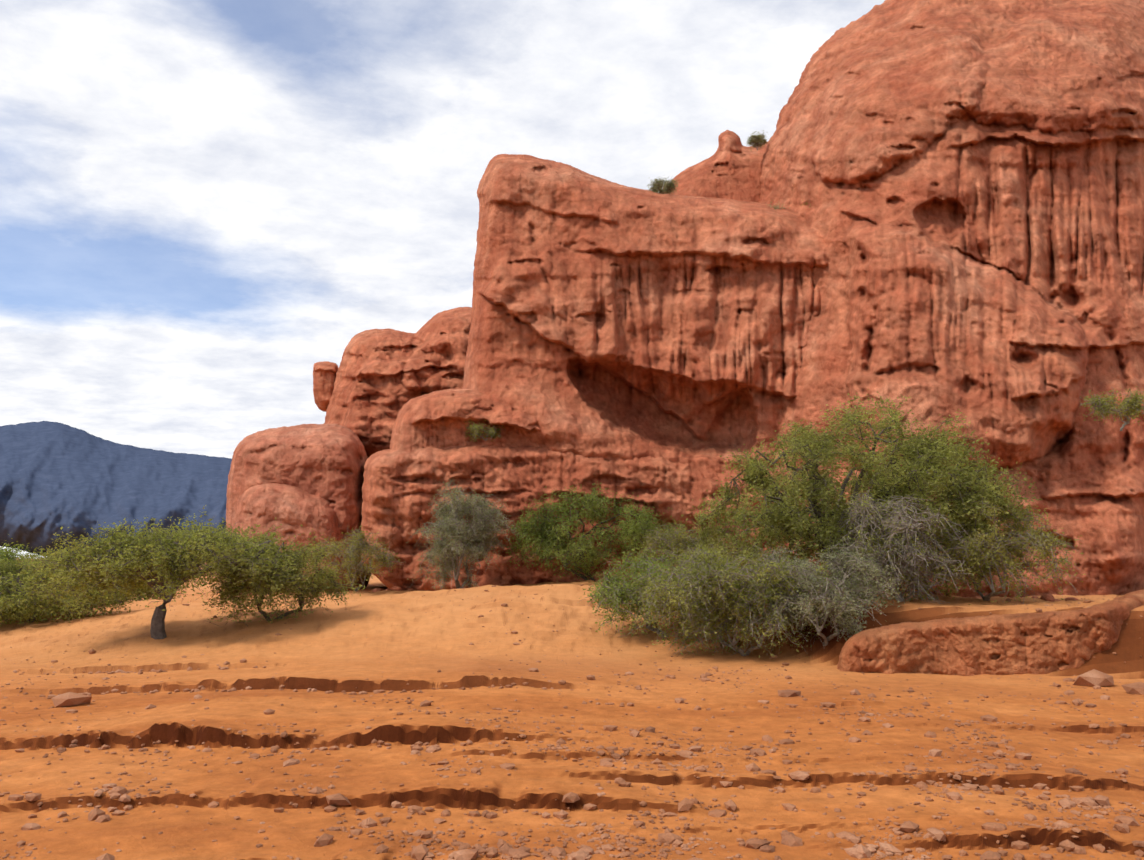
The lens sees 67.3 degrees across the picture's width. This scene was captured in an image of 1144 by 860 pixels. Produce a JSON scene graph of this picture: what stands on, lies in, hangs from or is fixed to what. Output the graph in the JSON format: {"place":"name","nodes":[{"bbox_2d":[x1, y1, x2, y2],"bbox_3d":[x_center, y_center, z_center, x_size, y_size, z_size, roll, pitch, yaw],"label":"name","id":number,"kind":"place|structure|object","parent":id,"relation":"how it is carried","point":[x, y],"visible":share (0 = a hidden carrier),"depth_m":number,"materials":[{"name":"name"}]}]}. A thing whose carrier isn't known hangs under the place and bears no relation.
{"place":"outdoors","nodes":[
{"label":"outdoors","id":0,"kind":"place"},
{"bbox_2d":[0,421,231,555],"bbox_3d":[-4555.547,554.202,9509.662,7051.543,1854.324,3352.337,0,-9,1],"label":"mountains","id":1,"kind":"structure","parent":0,"point":[55,477],"depth_m":8569.83,"materials":[{"name":"blue stone"}]},
{"bbox_2d":[0,0,884,558],"label":"sky","id":2,"kind":"structure","parent":0,"point":[204,203],"materials":[{"name":"white"}]},
{"bbox_2d":[0,563,1143,859],"bbox_3d":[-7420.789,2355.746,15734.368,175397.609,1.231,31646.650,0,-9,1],"label":"ground","id":3,"kind":"structure","parent":0,"point":[418,645],"depth_m":8.44,"materials":[{"name":"orange sand"}]},
{"bbox_2d":[0,534,49,597],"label":"bush","id":4,"kind":"object","parent":3,"relation":"on","point":[7,553],"visible":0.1,"depth_m":21.92,"materials":[{"name":"green plant"}]},
{"bbox_2d":[0,547,144,627],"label":"bush","id":5,"kind":"object","parent":3,"relation":"on","point":[20,604],"visible":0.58,"depth_m":19.60,"materials":[{"name":"green plant"}]},
{"bbox_2d":[20,537,187,604],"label":"bush","id":6,"kind":"object","parent":3,"relation":"on","point":[147,592],"visible":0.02,"depth_m":26.24,"materials":[{"name":"green plant"}]},
{"bbox_2d":[15,505,325,638],"bbox_3d":[-7.695,2.734,16.702,5.682,2.655,4.480,0,-9,1],"label":"tree","id":7,"kind":"object","parent":3,"relation":"on","point":[170,564],"visible":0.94,"depth_m":15.84,"materials":[{"name":"green plant"}]},
{"bbox_2d":[190,518,366,625],"bbox_3d":[-5.984,2.829,17.192,3.257,2.204,3.096,6,-10,-35],"label":"shrub","id":8,"kind":"object","parent":3,"relation":"on","point":[324,579],"visible":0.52,"depth_m":16.93,"materials":[{"name":"green plant"}]},
{"bbox_2d":[235,483,344,595],"bbox_3d":[-10.377,4.265,31.065,4.378,5.509,7.874,2,-9,-14],"label":"boulder","id":9,"kind":"object","parent":3,"relation":"on","point":[290,509],"visible":0.31,"depth_m":27.98,"materials":[{"name":"red rock"}]},
{"bbox_2d":[226,423,371,588],"bbox_3d":[-10.629,3.232,32.561,6.174,8.258,9.143,2,-9,-12],"label":"boulder","id":10,"kind":"object","parent":3,"relation":"on","point":[327,461],"visible":0.29,"depth_m":29.33,"materials":[{"name":"red rock"}]},
{"bbox_2d":[324,307,471,457],"bbox_3d":[-8.284,-2.817,39.989,9.250,9.146,10.692,0,-9,1],"label":"rock formation","id":11,"kind":"object","parent":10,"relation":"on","point":[383,376],"visible":0.5,"depth_m":35.92,"materials":[{"name":"red stone"}]},
{"bbox_2d":[313,361,337,411],"bbox_3d":[-12.198,-2.341,42.755,1.376,3.583,6.939,3,-9,-17],"label":"pinnacle rock","id":12,"kind":"object","parent":11,"relation":"on","point":[324,375],"visible":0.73,"depth_m":39.70,"materials":[{"name":"stone"}]},
{"bbox_2d":[306,525,403,590],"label":"shrub","id":13,"kind":"object","parent":3,"relation":"on","point":[352,555],"visible":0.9,"depth_m":24.25,"materials":[{"name":"green plant"}]},
{"bbox_2d":[406,479,522,589],"bbox_3d":[-2.888,2.939,23.746,3.132,3.207,3.213,0,-9,1],"label":"grey bush","id":14,"kind":"object","parent":3,"relation":"on","point":[472,533],"visible":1,"depth_m":23.30,"materials":[{"name":"green plant"}]},
{"bbox_2d":[361,444,772,590],"bbox_3d":[1.527,3.089,28.151,19.599,6.703,7.706,-1,-9,4],"label":"shelf rock","id":15,"kind":"object","parent":3,"relation":"on","point":[400,488],"visible":0.42,"depth_m":25.20,"materials":[{"name":"red stone"}]},
{"bbox_2d":[390,388,541,462],"bbox_3d":[-2.558,-0.138,29.272,9.061,4.042,8.062,0,-9,1],"label":"rock slab","id":16,"kind":"object","parent":15,"relation":"on","point":[438,419],"visible":0.46,"depth_m":26.14,"materials":[{"name":"red stone"}]},
{"bbox_2d":[464,419,505,441],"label":"ledge bush","id":17,"kind":"object","parent":15,"relation":"on","point":[476,429],"visible":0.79,"depth_m":25.80,"materials":[{"name":"green plant"}]},
{"bbox_2d":[462,154,828,492],"bbox_3d":[3.873,-4.851,30.296,16.792,15.478,10.266,0,-9,1],"label":"rock block","id":18,"kind":"object","parent":15,"relation":"on","point":[616,322],"visible":0.79,"depth_m":26.85,"materials":[{"name":"red stone"}]},
{"bbox_2d":[648,176,679,194],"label":"ledge bush","id":19,"kind":"object","parent":18,"relation":"on","point":[658,185],"visible":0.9,"depth_m":29.63,"materials":[{"name":"green plant"}]},
{"bbox_2d":[0,584,1143,859],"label":"pebbles","id":20,"kind":"object","parent":3,"relation":"on","point":[1092,678],"visible":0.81,"depth_m":6.32,"materials":[{"name":"brown stone"}]},
{"bbox_2d":[505,479,679,581],"bbox_3d":[0.620,2.953,24.618,5.179,3.001,3.656,0,-9,1],"label":"green bush","id":21,"kind":"object","parent":3,"relation":"on","point":[578,551],"visible":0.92,"depth_m":24.03,"materials":[{"name":"green plant"}]},
{"bbox_2d":[247,587,1077,601],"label":"talus rocks","id":22,"kind":"object","parent":3,"relation":"on","point":[1048,597],"visible":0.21,"depth_m":16.72,"materials":[{"name":"red stone"}]},
{"bbox_2d":[577,542,749,638],"bbox_3d":[1.823,3.094,16.409,3.138,1.924,2.927,-7,-11,38],"label":"shrub","id":23,"kind":"object","parent":3,"relation":"on","point":[614,593],"visible":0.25,"depth_m":16.20,"materials":[{"name":"green plant"}]},
{"bbox_2d":[634,518,761,572],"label":"shrub","id":24,"kind":"object","parent":3,"relation":"on","point":[668,539],"visible":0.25,"depth_m":21.60,"materials":[{"name":"green plant"}]},
{"bbox_2d":[629,537,865,657],"bbox_3d":[2.961,2.988,15.194,3.932,2.160,3.149,4,-10,-28],"label":"shrub","id":25,"kind":"object","parent":3,"relation":"on","point":[739,584],"visible":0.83,"depth_m":14.66,"materials":[{"name":"green plant"}]},
{"bbox_2d":[743,532,909,645],"bbox_3d":[4.264,2.748,14.744,2.875,1.943,2.410,0,-9,1],"label":"shrub","id":26,"kind":"object","parent":3,"relation":"on","point":[849,559],"visible":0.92,"depth_m":14.28,"materials":[{"name":"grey plant"}]},
{"bbox_2d":[670,392,1044,604],"bbox_3d":[5.670,1.394,17.431,7.180,4.260,5.315,0,-9,1],"label":"tree","id":27,"kind":"object","parent":3,"relation":"on","point":[927,455],"visible":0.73,"depth_m":16.32,"materials":[{"name":"green plant"}]},
{"bbox_2d":[828,490,981,603],"bbox_3d":[6.029,2.109,15.275,2.746,2.148,2.670,0,-9,1],"label":"tangle shrub","id":28,"kind":"object","parent":3,"relation":"on","point":[898,522],"visible":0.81,"depth_m":15.13,"materials":[{"name":"grey plant"}]},
{"bbox_2d":[759,0,1143,597],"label":"dome rock","id":29,"kind":"object","parent":3,"relation":"on","point":[965,178],"visible":0.54,"depth_m":24.40,"materials":[{"name":"red stone"}]},
{"bbox_2d":[663,130,765,201],"bbox_3d":[7.423,-10.922,36.593,8.084,8.199,8.261,0,-9,1],"label":"rock outcrop","id":30,"kind":"object","parent":29,"relation":"on","point":[731,168],"visible":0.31,"depth_m":33.26,"materials":[{"name":"red stone"}]},
{"bbox_2d":[747,130,770,150],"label":"ledge bush","id":31,"kind":"object","parent":30,"relation":"on","point":[757,141],"visible":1,"depth_m":32.66,"materials":[{"name":"green plant"}]},
{"bbox_2d":[767,202,789,209],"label":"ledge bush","id":32,"kind":"object","parent":29,"relation":"on","point":[775,206],"visible":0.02,"depth_m":28.12,"materials":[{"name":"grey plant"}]},
{"bbox_2d":[1079,386,1143,430],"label":"ledge bush","id":33,"kind":"object","parent":29,"relation":"attached to","point":[1132,407],"visible":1,"depth_m":18.88,"materials":[{"name":"green plant"}]},
{"bbox_2d":[837,589,1143,675],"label":"bank rock","id":34,"kind":"object","parent":3,"relation":"on","point":[1046,642],"visible":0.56,"depth_m":13.37,"materials":[{"name":"red stone"}]},
{"bbox_2d":[900,493,1085,602],"bbox_3d":[7.904,2.256,16.171,3.467,2.169,2.582,0,-9,1],"label":"shrub","id":35,"kind":"object","parent":3,"relation":"on","point":[1045,543],"visible":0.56,"depth_m":15.79,"materials":[{"name":"green plant"}]}
]}

